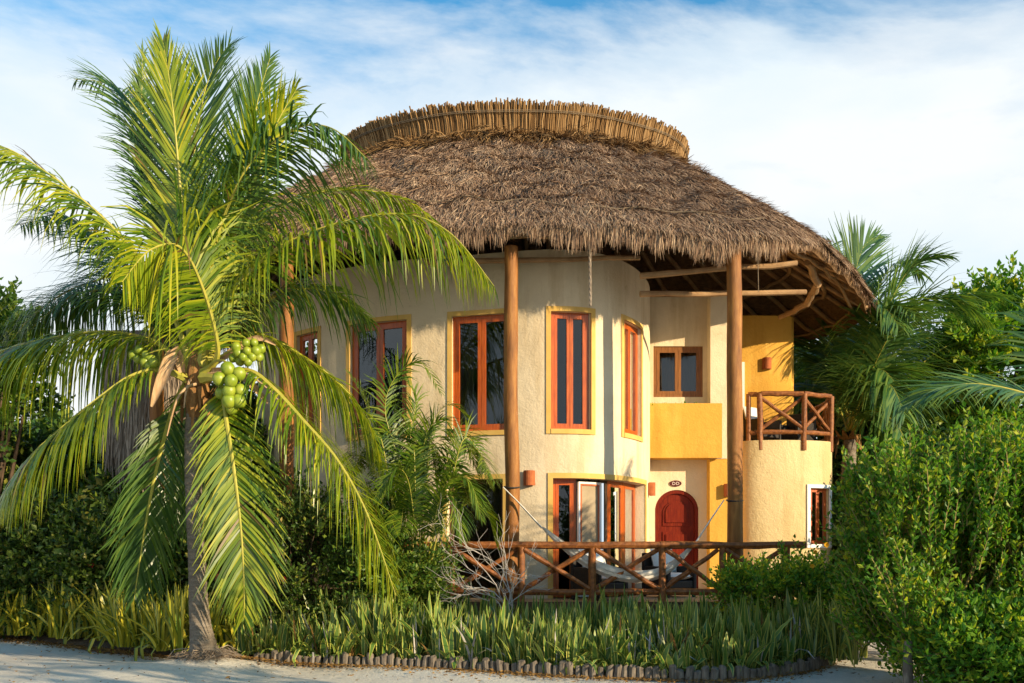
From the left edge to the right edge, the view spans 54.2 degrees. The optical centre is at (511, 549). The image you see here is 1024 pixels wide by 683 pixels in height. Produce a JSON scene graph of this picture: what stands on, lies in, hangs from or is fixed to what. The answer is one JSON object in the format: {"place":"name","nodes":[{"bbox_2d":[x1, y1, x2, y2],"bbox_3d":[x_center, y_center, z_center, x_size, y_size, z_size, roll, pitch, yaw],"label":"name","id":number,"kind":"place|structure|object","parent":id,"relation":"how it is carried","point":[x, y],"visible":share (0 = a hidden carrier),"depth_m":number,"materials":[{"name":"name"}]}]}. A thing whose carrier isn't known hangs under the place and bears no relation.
{"place":"outdoors","nodes":[
{"label":"outdoors","id":0,"kind":"place"},
{"bbox_2d":[322,342,505,600],"bbox_3d":[-1.504,-1.143,15.372,2.856,3.850,2.948,0,0,0],"label":"areca palm","id":1,"kind":"object","parent":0,"point":[413,469],"visible":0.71,"depth_m":14.95,"materials":[{"name":"green plant"}]},
{"bbox_2d":[0,637,928,682],"bbox_3d":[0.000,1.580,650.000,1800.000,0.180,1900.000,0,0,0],"label":"ground","id":2,"kind":"structure","parent":0,"point":[84,668],"depth_m":13.17,"materials":[{"name":"beige sand"}]},
{"bbox_2d":[1,396,100,552],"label":"tree","id":3,"kind":"object","parent":2,"relation":"on","point":[55,423],"visible":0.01,"depth_m":35.49,"materials":[{"name":"green plant"}]},
{"bbox_2d":[0,19,498,662],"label":"coconut palm","id":4,"kind":"object","parent":2,"relation":"on","point":[194,229],"visible":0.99,"depth_m":13.70,"materials":[{"name":"green plant"}]},
{"bbox_2d":[98,330,185,500],"bbox_3d":[-7.216,-2.613,19.604,2.121,3.561,1.030,0,0,0],"label":"thatch curtain","id":5,"kind":"object","parent":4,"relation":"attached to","point":[132,427],"visible":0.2,"depth_m":19.34,"materials":[{"name":"grey plant"}]},
{"bbox_2d":[284,650,290,665],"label":"edging stake","id":6,"kind":"object","parent":2,"relation":"on","point":[287,655],"visible":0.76,"depth_m":14.14,"materials":[{"name":"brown wood"}]},
{"bbox_2d":[341,651,348,667],"bbox_3d":[-2.333,1.560,13.951,0.103,0.287,0.105,5,1,-35],"label":"edging stake","id":7,"kind":"object","parent":2,"relation":"on","point":[345,657],"visible":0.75,"depth_m":13.91,"materials":[{"name":"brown wood"}]},
{"bbox_2d":[4,633,727,682],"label":"planting bed","id":8,"kind":"object","parent":2,"relation":"on","point":[80,640],"visible":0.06,"depth_m":16.39,"materials":[{"name":"brown soil"}]},
{"bbox_2d":[0,584,45,635],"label":"yellow bladed plant","id":9,"kind":"object","parent":8,"relation":"on","point":[9,630],"visible":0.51,"depth_m":17.52,"materials":[{"name":"green plant"}]},
{"bbox_2d":[0,275,75,552],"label":"tree","id":10,"kind":"object","parent":8,"relation":"on","point":[7,437],"visible":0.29,"depth_m":20.46,"materials":[{"name":"green plant"}]},
{"bbox_2d":[0,576,95,640],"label":"yellow bladed plant","id":11,"kind":"object","parent":8,"relation":"on","point":[39,625],"visible":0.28,"depth_m":17.39,"materials":[{"name":"green plant"}]},
{"bbox_2d":[0,483,115,639],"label":"garden shrub","id":12,"kind":"object","parent":8,"relation":"on","point":[16,549],"visible":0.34,"depth_m":17.68,"materials":[{"name":"green plant"}]},
{"bbox_2d":[21,572,104,643],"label":"yellow bladed plant","id":13,"kind":"object","parent":8,"relation":"on","point":[59,625],"visible":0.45,"depth_m":17.01,"materials":[{"name":"green plant"}]},
{"bbox_2d":[73,577,123,640],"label":"yellow bladed plant","id":14,"kind":"object","parent":8,"relation":"on","point":[92,622],"visible":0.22,"depth_m":16.71,"materials":[{"name":"green plant"}]},
{"bbox_2d":[22,483,185,634],"bbox_3d":[-6.929,0.463,18.081,3.500,3.427,3.086,0,0,-29],"label":"garden shrub","id":15,"kind":"object","parent":8,"relation":"on","point":[74,557],"visible":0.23,"depth_m":17.09,"materials":[{"name":"green plant"}]},
{"bbox_2d":[75,581,152,642],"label":"yellow bladed plant","id":16,"kind":"object","parent":8,"relation":"on","point":[88,600],"visible":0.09,"depth_m":16.69,"materials":[{"name":"green plant"}]},
{"bbox_2d":[66,578,173,652],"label":"yellow bladed plant","id":17,"kind":"object","parent":8,"relation":"on","point":[122,630],"visible":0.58,"depth_m":15.42,"materials":[{"name":"green plant"}]},
{"bbox_2d":[78,575,164,653],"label":"yellow bladed plant","id":18,"kind":"object","parent":8,"relation":"on","point":[106,609],"visible":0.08,"depth_m":16.19,"materials":[{"name":"green plant"}]},
{"bbox_2d":[109,490,228,609],"bbox_3d":[-5.534,0.247,17.475,2.999,3.652,2.919,0,0,0],"label":"garden shrub","id":19,"kind":"object","parent":8,"relation":"on","point":[173,577],"visible":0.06,"depth_m":16.67,"materials":[{"name":"green plant"}]},
{"bbox_2d":[117,581,226,660],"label":"yellow bladed plant","id":20,"kind":"object","parent":8,"relation":"on","point":[163,638],"visible":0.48,"depth_m":14.80,"materials":[{"name":"green plant"}]},
{"bbox_2d":[163,584,250,651],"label":"yellow bladed plant","id":21,"kind":"object","parent":8,"relation":"on","point":[222,636],"visible":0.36,"depth_m":14.62,"materials":[{"name":"green plant"}]},
{"bbox_2d":[169,450,324,604],"bbox_3d":[-4.248,0.124,16.942,2.525,3.814,2.564,0,0,36],"label":"garden shrub","id":22,"kind":"object","parent":8,"relation":"on","point":[185,572],"visible":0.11,"depth_m":16.54,"materials":[{"name":"green plant"}]},
{"bbox_2d":[277,651,283,664],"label":"edging stake","id":23,"kind":"object","parent":8,"relation":"on","point":[280,656],"visible":0.68,"depth_m":14.16,"materials":[{"name":"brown wood"}]},
{"bbox_2d":[212,477,385,632],"bbox_3d":[-3.232,0.449,15.517,3.057,3.147,2.290,0,0,0],"label":"garden shrub","id":24,"kind":"object","parent":8,"relation":"on","point":[299,523],"visible":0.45,"depth_m":15.15,"materials":[{"name":"green plant"}]},
{"bbox_2d":[366,652,373,666],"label":"edging stake","id":25,"kind":"object","parent":8,"relation":"on","point":[371,661],"visible":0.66,"depth_m":13.80,"materials":[{"name":"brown wood"}]},
{"bbox_2d":[381,653,387,666],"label":"edging stake","id":26,"kind":"object","parent":8,"relation":"on","point":[384,661],"visible":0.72,"depth_m":13.76,"materials":[{"name":"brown wood"}]},
{"bbox_2d":[387,653,394,666],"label":"edging stake","id":27,"kind":"object","parent":8,"relation":"on","point":[390,659],"visible":0.72,"depth_m":13.74,"materials":[{"name":"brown wood"}]},
{"bbox_2d":[313,486,471,620],"bbox_3d":[-1.830,0.470,15.316,2.448,2.858,2.121,0,0,0],"label":"garden shrub","id":28,"kind":"object","parent":8,"relation":"on","point":[421,570],"visible":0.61,"depth_m":14.91,"materials":[{"name":"green plant"}]},
{"bbox_2d":[421,655,429,666],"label":"edging stake","id":29,"kind":"object","parent":8,"relation":"on","point":[425,661],"visible":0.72,"depth_m":13.57,"materials":[{"name":"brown wood"}]},
{"bbox_2d":[429,655,435,667],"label":"edging stake","id":30,"kind":"object","parent":8,"relation":"on","point":[432,659],"visible":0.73,"depth_m":13.52,"materials":[{"name":"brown wood"}]},
{"bbox_2d":[470,657,477,671],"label":"edging stake","id":31,"kind":"object","parent":8,"relation":"on","point":[474,660],"visible":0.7,"depth_m":13.31,"materials":[{"name":"grey wood"}]},
{"bbox_2d":[482,657,490,672],"bbox_3d":[-0.333,1.571,13.271,0.105,0.287,0.103,-6,3,-8],"label":"edging stake","id":32,"kind":"object","parent":8,"relation":"on","point":[486,662],"visible":0.72,"depth_m":13.23,"materials":[{"name":"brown wood"}]},
{"bbox_2d":[496,659,503,673],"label":"edging stake","id":33,"kind":"object","parent":8,"relation":"on","point":[499,665],"visible":0.68,"depth_m":13.14,"materials":[{"name":"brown wood"}]},
{"bbox_2d":[206,541,806,624],"bbox_3d":[-0.100,0.673,16.211,9.703,1.657,0.196,0,0,0],"label":"log railing","id":34,"kind":"object","parent":8,"relation":"on","point":[592,549],"visible":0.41,"depth_m":16.15,"materials":[{"name":"brown wood"}]},
{"bbox_2d":[517,659,524,674],"bbox_3d":[0.119,1.570,13.062,0.113,0.283,0.103,4,0,39],"label":"edging stake","id":35,"kind":"object","parent":8,"relation":"on","point":[520,664],"visible":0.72,"depth_m":13.02,"materials":[{"name":"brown wood"}]},
{"bbox_2d":[530,660,537,675],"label":"edging stake","id":36,"kind":"object","parent":8,"relation":"on","point":[534,667],"visible":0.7,"depth_m":12.94,"materials":[{"name":"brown wood"}]},
{"bbox_2d":[227,581,842,676],"bbox_3d":[0.451,1.135,14.648,9.696,1.409,4.885,0,0,0],"label":"snake plant bed","id":37,"kind":"object","parent":8,"relation":"on","point":[624,631],"visible":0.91,"depth_m":13.59,"materials":[{"name":"green plant"}]},
{"bbox_2d":[421,496,551,618],"bbox_3d":[-0.378,0.154,14.534,1.792,1.868,1.942,0,0,10],"label":"bare shrub","id":38,"kind":"object","parent":37,"relation":"on","point":[489,590],"visible":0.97,"depth_m":14.87,"materials":[{"name":"plant"}]},
{"bbox_2d":[544,661,552,676],"bbox_3d":[0.472,1.575,12.872,0.108,0.290,0.112,-2,1,42],"label":"edging stake","id":39,"kind":"object","parent":8,"relation":"on","point":[547,667],"visible":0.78,"depth_m":12.83,"materials":[{"name":"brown wood"}]},
{"bbox_2d":[559,660,566,677],"bbox_3d":[0.650,1.550,12.780,0.113,0.283,0.104,5,4,40],"label":"edging stake","id":40,"kind":"object","parent":8,"relation":"on","point":[562,666],"visible":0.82,"depth_m":12.74,"materials":[{"name":"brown wood"}]},
{"bbox_2d":[566,662,574,677],"bbox_3d":[0.740,1.563,12.747,0.108,0.290,0.112,-4,-3,-10],"label":"edging stake","id":41,"kind":"object","parent":8,"relation":"on","point":[570,669],"visible":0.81,"depth_m":12.70,"materials":[{"name":"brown wood"}]},
{"bbox_2d":[582,663,589,678],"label":"edging stake","id":42,"kind":"object","parent":8,"relation":"on","point":[585,669],"visible":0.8,"depth_m":12.63,"materials":[{"name":"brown wood"}]},
{"bbox_2d":[589,664,596,678],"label":"edging stake","id":43,"kind":"object","parent":8,"relation":"on","point":[592,672],"visible":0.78,"depth_m":12.59,"materials":[{"name":"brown wood"}]},
{"bbox_2d":[614,664,621,679],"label":"edging stake","id":44,"kind":"object","parent":8,"relation":"on","point":[617,670],"visible":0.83,"depth_m":12.49,"materials":[{"name":"grey wood"}]},
{"bbox_2d":[621,664,628,679],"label":"edging stake","id":45,"kind":"object","parent":8,"relation":"on","point":[625,669],"visible":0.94,"depth_m":12.48,"materials":[{"name":"grey wood"}]},
{"bbox_2d":[628,664,636,679],"bbox_3d":[1.512,1.573,12.485,0.113,0.283,0.104,2,0,-20],"label":"edging stake","id":46,"kind":"object","parent":8,"relation":"on","point":[632,670],"visible":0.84,"depth_m":12.44,"materials":[{"name":"grey wood"}]},
{"bbox_2d":[652,666,659,680],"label":"edging stake","id":47,"kind":"object","parent":8,"relation":"on","point":[655,671],"visible":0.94,"depth_m":12.39,"materials":[{"name":"grey wood"}]},
{"bbox_2d":[743,665,749,681],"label":"edging stake","id":48,"kind":"object","parent":8,"relation":"on","point":[746,670],"visible":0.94,"depth_m":12.40,"materials":[{"name":"grey wood"}]},
{"bbox_2d":[693,534,858,655],"bbox_3d":[4.078,0.894,14.989,2.625,2.281,2.151,0,0,0],"label":"garden shrub","id":49,"kind":"object","parent":8,"relation":"on","point":[766,579],"visible":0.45,"depth_m":14.63,"materials":[{"name":"green plant"}]},
{"bbox_2d":[784,661,791,675],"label":"edging stake","id":50,"kind":"object","parent":8,"relation":"on","point":[788,665],"visible":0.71,"depth_m":12.87,"materials":[{"name":"grey wood"}]},
{"bbox_2d":[778,586,898,667],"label":"yellow bladed plant","id":51,"kind":"object","parent":8,"relation":"on","point":[842,645],"visible":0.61,"depth_m":13.55,"materials":[{"name":"green plant"}]},
{"bbox_2d":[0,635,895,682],"bbox_3d":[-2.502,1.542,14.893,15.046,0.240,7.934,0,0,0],"label":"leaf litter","id":52,"kind":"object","parent":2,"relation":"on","point":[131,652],"visible":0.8,"depth_m":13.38,"materials":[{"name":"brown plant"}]},
{"bbox_2d":[137,97,878,620],"bbox_3d":[0.158,-3.573,22.519,16.672,10.446,13.283,0,0,0],"label":"villa","id":53,"kind":"object","parent":2,"relation":"on","point":[621,393],"visible":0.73,"depth_m":18.33,"materials":[{"name":"beige paint"}]},
{"bbox_2d":[294,326,320,445],"bbox_3d":[-3.918,-3.150,19.346,0.851,2.230,0.173,0,0,43],"label":"window","id":54,"kind":"structure","parent":53,"relation":"in","point":[310,348],"depth_m":19.35,"materials":[{"name":"brown wood"}]},
{"bbox_2d":[346,314,410,440],"bbox_3d":[-2.445,-3.150,18.398,1.390,2.230,0.199,0,0,24],"label":"window","id":55,"kind":"structure","parent":53,"relation":"in","point":[405,325],"depth_m":18.42,"materials":[{"name":"brown wood"}]},
{"bbox_2d":[442,474,505,597],"bbox_3d":[-0.639,-0.247,17.886,1.210,2.195,0.225,0,0,15],"label":"glass door","id":56,"kind":"structure","parent":53,"relation":"in","point":[503,492],"depth_m":17.83,"materials":[{"name":"yellow wood"}]},
{"bbox_2d":[447,308,503,435],"bbox_3d":[-0.541,-3.150,17.820,1.245,2.230,0.163,0,0,15],"label":"window","id":57,"kind":"structure","parent":53,"relation":"in","point":[488,429],"depth_m":17.85,"materials":[{"name":"brown wood"}]},
{"bbox_2d":[523,470,534,485],"bbox_3d":[0.292,-1.260,17.480,0.207,0.260,0.140,0,0,12],"label":"wall lamp","id":58,"kind":"object","parent":53,"relation":"attached to","point":[528,477],"visible":1,"depth_m":17.43,"materials":[{"name":"ceramic"}]},
{"bbox_2d":[546,306,595,434],"bbox_3d":[1.032,-3.150,17.601,0.902,2.230,0.217,0,0,-12],"label":"window","id":59,"kind":"structure","parent":53,"relation":"in","point":[552,427],"depth_m":17.63,"materials":[{"name":"brown wood"}]},
{"bbox_2d":[577,482,600,596],"bbox_3d":[1.378,-0.190,17.840,0.512,2.040,0.054,0,0,-34],"label":"screen door","id":60,"kind":"structure","parent":53,"relation":"in","point":[588,493],"depth_m":17.82,"materials":[{"name":"white paint"}]},
{"bbox_2d":[588,239,591,305],"bbox_3d":[1.270,-4.630,16.300,0.063,1.311,0.055,0,0,0],"label":"hanging rope","id":61,"kind":"object","parent":53,"relation":"hanging from","point":[590,285],"visible":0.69,"depth_m":16.29,"materials":[{"name":"grey fabric"}]},
{"bbox_2d":[548,473,646,598],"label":"glass door","id":62,"kind":"structure","parent":53,"relation":"in","point":[553,484],"depth_m":17.70,"materials":[{"name":"brown wood"}]},
{"bbox_2d":[570,556,627,600],"bbox_3d":[1.484,0.450,17.019,0.720,0.800,0.690,0,0,-40],"label":"wicker chair","id":63,"kind":"object","parent":53,"relation":"on","point":[578,571],"visible":0.3,"depth_m":16.87,"materials":[{"name":"brown wicker"}]},
{"bbox_2d":[597,480,606,595],"bbox_3d":[1.635,-0.210,18.098,0.213,2.100,0.054,0,0,-44],"label":"glass door","id":64,"kind":"structure","parent":53,"relation":"in","point":[603,482],"depth_m":18.11,"materials":[{"name":"white wood"}]},
{"bbox_2d":[607,481,622,595],"bbox_3d":[1.884,-0.210,18.422,0.054,2.100,0.607,0,0,34],"label":"glass door","id":65,"kind":"structure","parent":53,"relation":"in","point":[614,489],"depth_m":18.42,"materials":[{"name":"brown wood"}]},
{"bbox_2d":[503,486,742,582],"bbox_3d":[1.831,-0.269,16.438,3.968,1.611,0.511,0,0,0],"label":"hammock","id":66,"kind":"object","parent":53,"relation":"hanging from","point":[605,570],"visible":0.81,"depth_m":16.26,"materials":[{"name":"fabric"}]},
{"bbox_2d":[623,483,634,588],"bbox_3d":[2.209,-0.210,19.031,0.054,2.100,0.779,0,0,23],"label":"glass door","id":67,"kind":"structure","parent":53,"relation":"in","point":[628,489],"depth_m":19.08,"materials":[{"name":"brown wood"}]},
{"bbox_2d":[621,314,642,441],"bbox_3d":[2.207,-3.170,18.635,0.190,2.230,1.056,0,0,28],"label":"window","id":68,"kind":"structure","parent":53,"relation":"in","point":[629,334],"depth_m":18.66,"materials":[{"name":"brown wood"}]},
{"bbox_2d":[648,482,654,495],"bbox_3d":[2.755,-1.200,19.697,0.140,0.260,0.138,0,0,14],"label":"wall lamp","id":69,"kind":"object","parent":53,"relation":"attached to","point":[651,488],"visible":1,"depth_m":19.64,"materials":[{"name":"ceramic"}]},
{"bbox_2d":[642,553,696,597],"bbox_3d":[2.846,0.450,18.120,0.720,0.800,0.690,0,0,-35],"label":"wicker chair","id":70,"kind":"object","parent":53,"relation":"on","point":[647,564],"visible":0.24,"depth_m":18.02,"materials":[{"name":"brown wicker"}]},
{"bbox_2d":[671,572,691,579],"bbox_3d":[2.866,0.475,18.092,0.540,0.140,0.580,0,0,-35],"label":"cushion","id":71,"kind":"object","parent":70,"relation":"on","point":[674,574],"visible":0.29,"depth_m":17.88,"materials":[{"name":"white fabric"}]},
{"bbox_2d":[650,549,676,571],"bbox_3d":[2.763,0.190,18.239,0.540,0.440,0.180,0,-18,-35],"label":"cushion","id":72,"kind":"object","parent":71,"relation":"on","point":[655,559],"visible":0.28,"depth_m":18.12,"materials":[{"name":"white fabric"}]},
{"bbox_2d":[655,490,697,587],"bbox_3d":[3.427,-0.203,20.870,0.897,2.086,0.100,0,0,0],"label":"door","id":73,"kind":"structure","parent":53,"relation":"in","point":[676,514],"depth_m":20.85,"materials":[{"name":"red wood"}]},
{"bbox_2d":[653,346,702,396],"bbox_3d":[3.458,-3.710,20.858,1.030,1.060,0.055,0,0,0],"label":"window","id":74,"kind":"structure","parent":53,"relation":"in","point":[657,350],"depth_m":20.83,"materials":[{"name":"brown wood"}]},
{"bbox_2d":[742,362,744,405],"bbox_3d":[5.060,-3.270,22.902,0.520,2.060,0.065,0,0,0],"label":"balcony door","id":75,"kind":"structure","parent":53,"relation":"in","point":[743,363],"depth_m":22.87,"materials":[{"name":"white paint"}]},
{"bbox_2d":[743,413,781,440],"bbox_3d":[5.334,-2.640,21.619,0.720,0.800,0.690,0,0,-40],"label":"wicker chair","id":76,"kind":"object","parent":53,"relation":"on","point":[776,425],"visible":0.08,"depth_m":21.49,"materials":[{"name":"brown wicker"}]},
{"bbox_2d":[743,406,756,419],"bbox_3d":[5.241,-2.900,21.730,0.540,0.440,0.180,0,-18,-40],"label":"cushion","id":77,"kind":"object","parent":76,"relation":"on","point":[753,413],"visible":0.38,"depth_m":21.61,"materials":[{"name":"white fabric"}]},
{"bbox_2d":[762,357,770,368],"bbox_3d":[5.841,-4.270,22.880,0.207,0.260,0.145,0,0,0],"label":"wall lamp","id":78,"kind":"object","parent":53,"relation":"attached to","point":[766,362],"visible":1,"depth_m":22.83,"materials":[{"name":"ceramic"}]},
{"bbox_2d":[782,412,815,440],"bbox_3d":[6.219,-2.640,22.116,0.690,0.800,0.720,0,0,-40],"label":"wicker chair","id":79,"kind":"object","parent":53,"relation":"on","point":[797,418],"visible":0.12,"depth_m":22.02,"materials":[{"name":"brown wicker"}]},
{"bbox_2d":[807,484,831,547],"bbox_3d":[6.369,-0.700,20.755,0.669,1.310,0.178,0,0,-26],"label":"window","id":80,"kind":"structure","parent":53,"relation":"in","point":[816,488],"depth_m":20.77,"materials":[{"name":"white wood"}]},
{"bbox_2d":[606,664,613,678],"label":"edging stake","id":81,"kind":"object","parent":2,"relation":"on","point":[610,670],"visible":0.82,"depth_m":12.52,"materials":[{"name":"grey wood"}]},
{"bbox_2d":[636,666,643,680],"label":"edging stake","id":82,"kind":"object","parent":2,"relation":"on","point":[639,671],"visible":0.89,"depth_m":12.42,"materials":[{"name":"grey wood"}]},
{"bbox_2d":[644,666,651,680],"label":"edging stake","id":83,"kind":"object","parent":2,"relation":"on","point":[648,673],"visible":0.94,"depth_m":12.40,"materials":[{"name":"grey wood"}]},
{"bbox_2d":[669,664,676,680],"bbox_3d":[1.991,1.559,12.390,0.108,0.290,0.112,2,-4,-28],"label":"edging stake","id":84,"kind":"object","parent":2,"relation":"on","point":[672,671],"visible":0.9,"depth_m":12.35,"materials":[{"name":"grey wood"}]},
{"bbox_2d":[676,668,684,682],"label":"edging stake","id":85,"kind":"object","parent":2,"relation":"on","point":[680,673],"visible":0.95,"depth_m":12.33,"materials":[{"name":"grey wood"}]},
{"bbox_2d":[684,665,693,682],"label":"edging stake","id":86,"kind":"object","parent":2,"relation":"on","point":[689,673],"visible":0.94,"depth_m":12.32,"materials":[{"name":"grey wood"}]},
{"bbox_2d":[693,670,701,682],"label":"edging stake","id":87,"kind":"object","parent":2,"relation":"on","point":[697,673],"visible":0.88,"depth_m":12.31,"materials":[{"name":"grey wood"}]},
{"bbox_2d":[701,665,709,682],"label":"edging stake","id":88,"kind":"object","parent":2,"relation":"on","point":[705,673],"visible":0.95,"depth_m":12.30,"materials":[{"name":"grey wood"}]},
{"bbox_2d":[710,666,718,682],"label":"edging stake","id":89,"kind":"object","parent":2,"relation":"on","point":[714,675],"visible":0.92,"depth_m":12.30,"materials":[{"name":"grey wood"}]},
{"bbox_2d":[719,665,726,682],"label":"edging stake","id":90,"kind":"object","parent":2,"relation":"on","point":[722,672],"visible":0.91,"depth_m":12.31,"materials":[{"name":"grey wood"}]},
{"bbox_2d":[734,665,742,682],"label":"edging stake","id":91,"kind":"object","parent":2,"relation":"on","point":[738,673],"visible":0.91,"depth_m":12.36,"materials":[{"name":"grey wood"}]},
{"bbox_2d":[797,658,804,673],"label":"edging stake","id":92,"kind":"object","parent":2,"relation":"on","point":[801,664],"visible":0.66,"depth_m":13.05,"materials":[{"name":"grey wood"}]},
{"bbox_2d":[902,641,912,682],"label":"wooden post","id":93,"kind":"object","parent":2,"relation":"on","point":[907,670],"visible":0.75,"depth_m":10.71,"materials":[{"name":"grey wood"}]},
{"bbox_2d":[0,0,1023,438],"label":"sky","id":94,"kind":"structure","parent":0,"point":[906,117],"materials":[{"name":"blue"}]},
{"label":"garden soil","id":95,"kind":"structure","parent":0,"visible":0},
{"bbox_2d":[2,422,103,590],"bbox_3d":[-11.275,-0.417,22.864,4.982,4.954,4.633,0,0,0],"label":"tree","id":96,"kind":"object","parent":95,"relation":"on","point":[37,439],"visible":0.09,"depth_m":22.00,"materials":[{"name":"green plant"}]},
{"bbox_2d":[62,383,273,531],"bbox_3d":[-6.848,-0.715,21.108,5.265,5.773,4.368,0,0,0],"label":"tree","id":97,"kind":"object","parent":95,"relation":"on","point":[98,482],"visible":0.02,"depth_m":20.21,"materials":[{"name":"green plant"}]},
{"bbox_2d":[201,376,257,446],"bbox_3d":[-7.131,-1.530,25.794,5.174,6.242,4.238,0,0,0],"label":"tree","id":98,"kind":"object","parent":95,"relation":"on","point":[253,400],"depth_m":25.00,"materials":[{"name":"green plant"}]},
{"bbox_2d":[794,346,910,563],"bbox_3d":[9.315,-2.571,30.032,7.592,8.356,6.148,0,0,0],"label":"tree","id":99,"kind":"object","parent":95,"relation":"on","point":[836,465],"visible":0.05,"depth_m":28.08,"materials":[{"name":"green plant"}]},
{"bbox_2d":[828,435,924,575],"bbox_3d":[8.296,-0.308,21.040,3.940,4.403,3.613,0,0,-19],"label":"tree","id":100,"kind":"object","parent":95,"relation":"on","point":[835,523],"visible":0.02,"depth_m":21.16,"materials":[{"name":"green plant"}]},
{"bbox_2d":[794,213,1023,492],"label":"palm tree","id":101,"kind":"object","parent":95,"relation":"on","point":[860,371],"visible":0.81,"depth_m":23.38,"materials":[{"name":"green plant"}]},
{"bbox_2d":[816,416,1021,610],"bbox_3d":[6.753,-0.142,14.911,4.147,3.684,3.320,0,0,0],"label":"garden shrub","id":102,"kind":"object","parent":95,"relation":"on","point":[937,434],"visible":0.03,"depth_m":14.74,"materials":[{"name":"green plant"}]},
{"bbox_2d":[819,423,1023,681],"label":"garden shrub","id":103,"kind":"object","parent":95,"relation":"on","point":[895,500],"visible":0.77,"depth_m":11.32,"materials":[{"name":"green plant"}]},
{"bbox_2d":[889,576,1023,682],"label":"garden shrub","id":104,"kind":"object","parent":95,"relation":"on","point":[991,650],"visible":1,"depth_m":10.29,"materials":[{"name":"green plant"}]},
{"bbox_2d":[890,250,1023,440],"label":"tree","id":105,"kind":"object","parent":95,"relation":"on","point":[1000,281],"visible":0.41,"depth_m":25.87,"materials":[{"name":"green plant"}]},
{"bbox_2d":[892,293,1023,438],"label":"palm tree","id":106,"kind":"object","parent":95,"relation":"on","point":[955,388],"visible":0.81,"depth_m":12.79,"materials":[{"name":"green plant"}]},
{"bbox_2d":[938,400,1023,608],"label":"garden shrub","id":107,"kind":"object","parent":95,"relation":"on","point":[990,431],"visible":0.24,"depth_m":11.44,"materials":[{"name":"green plant"}]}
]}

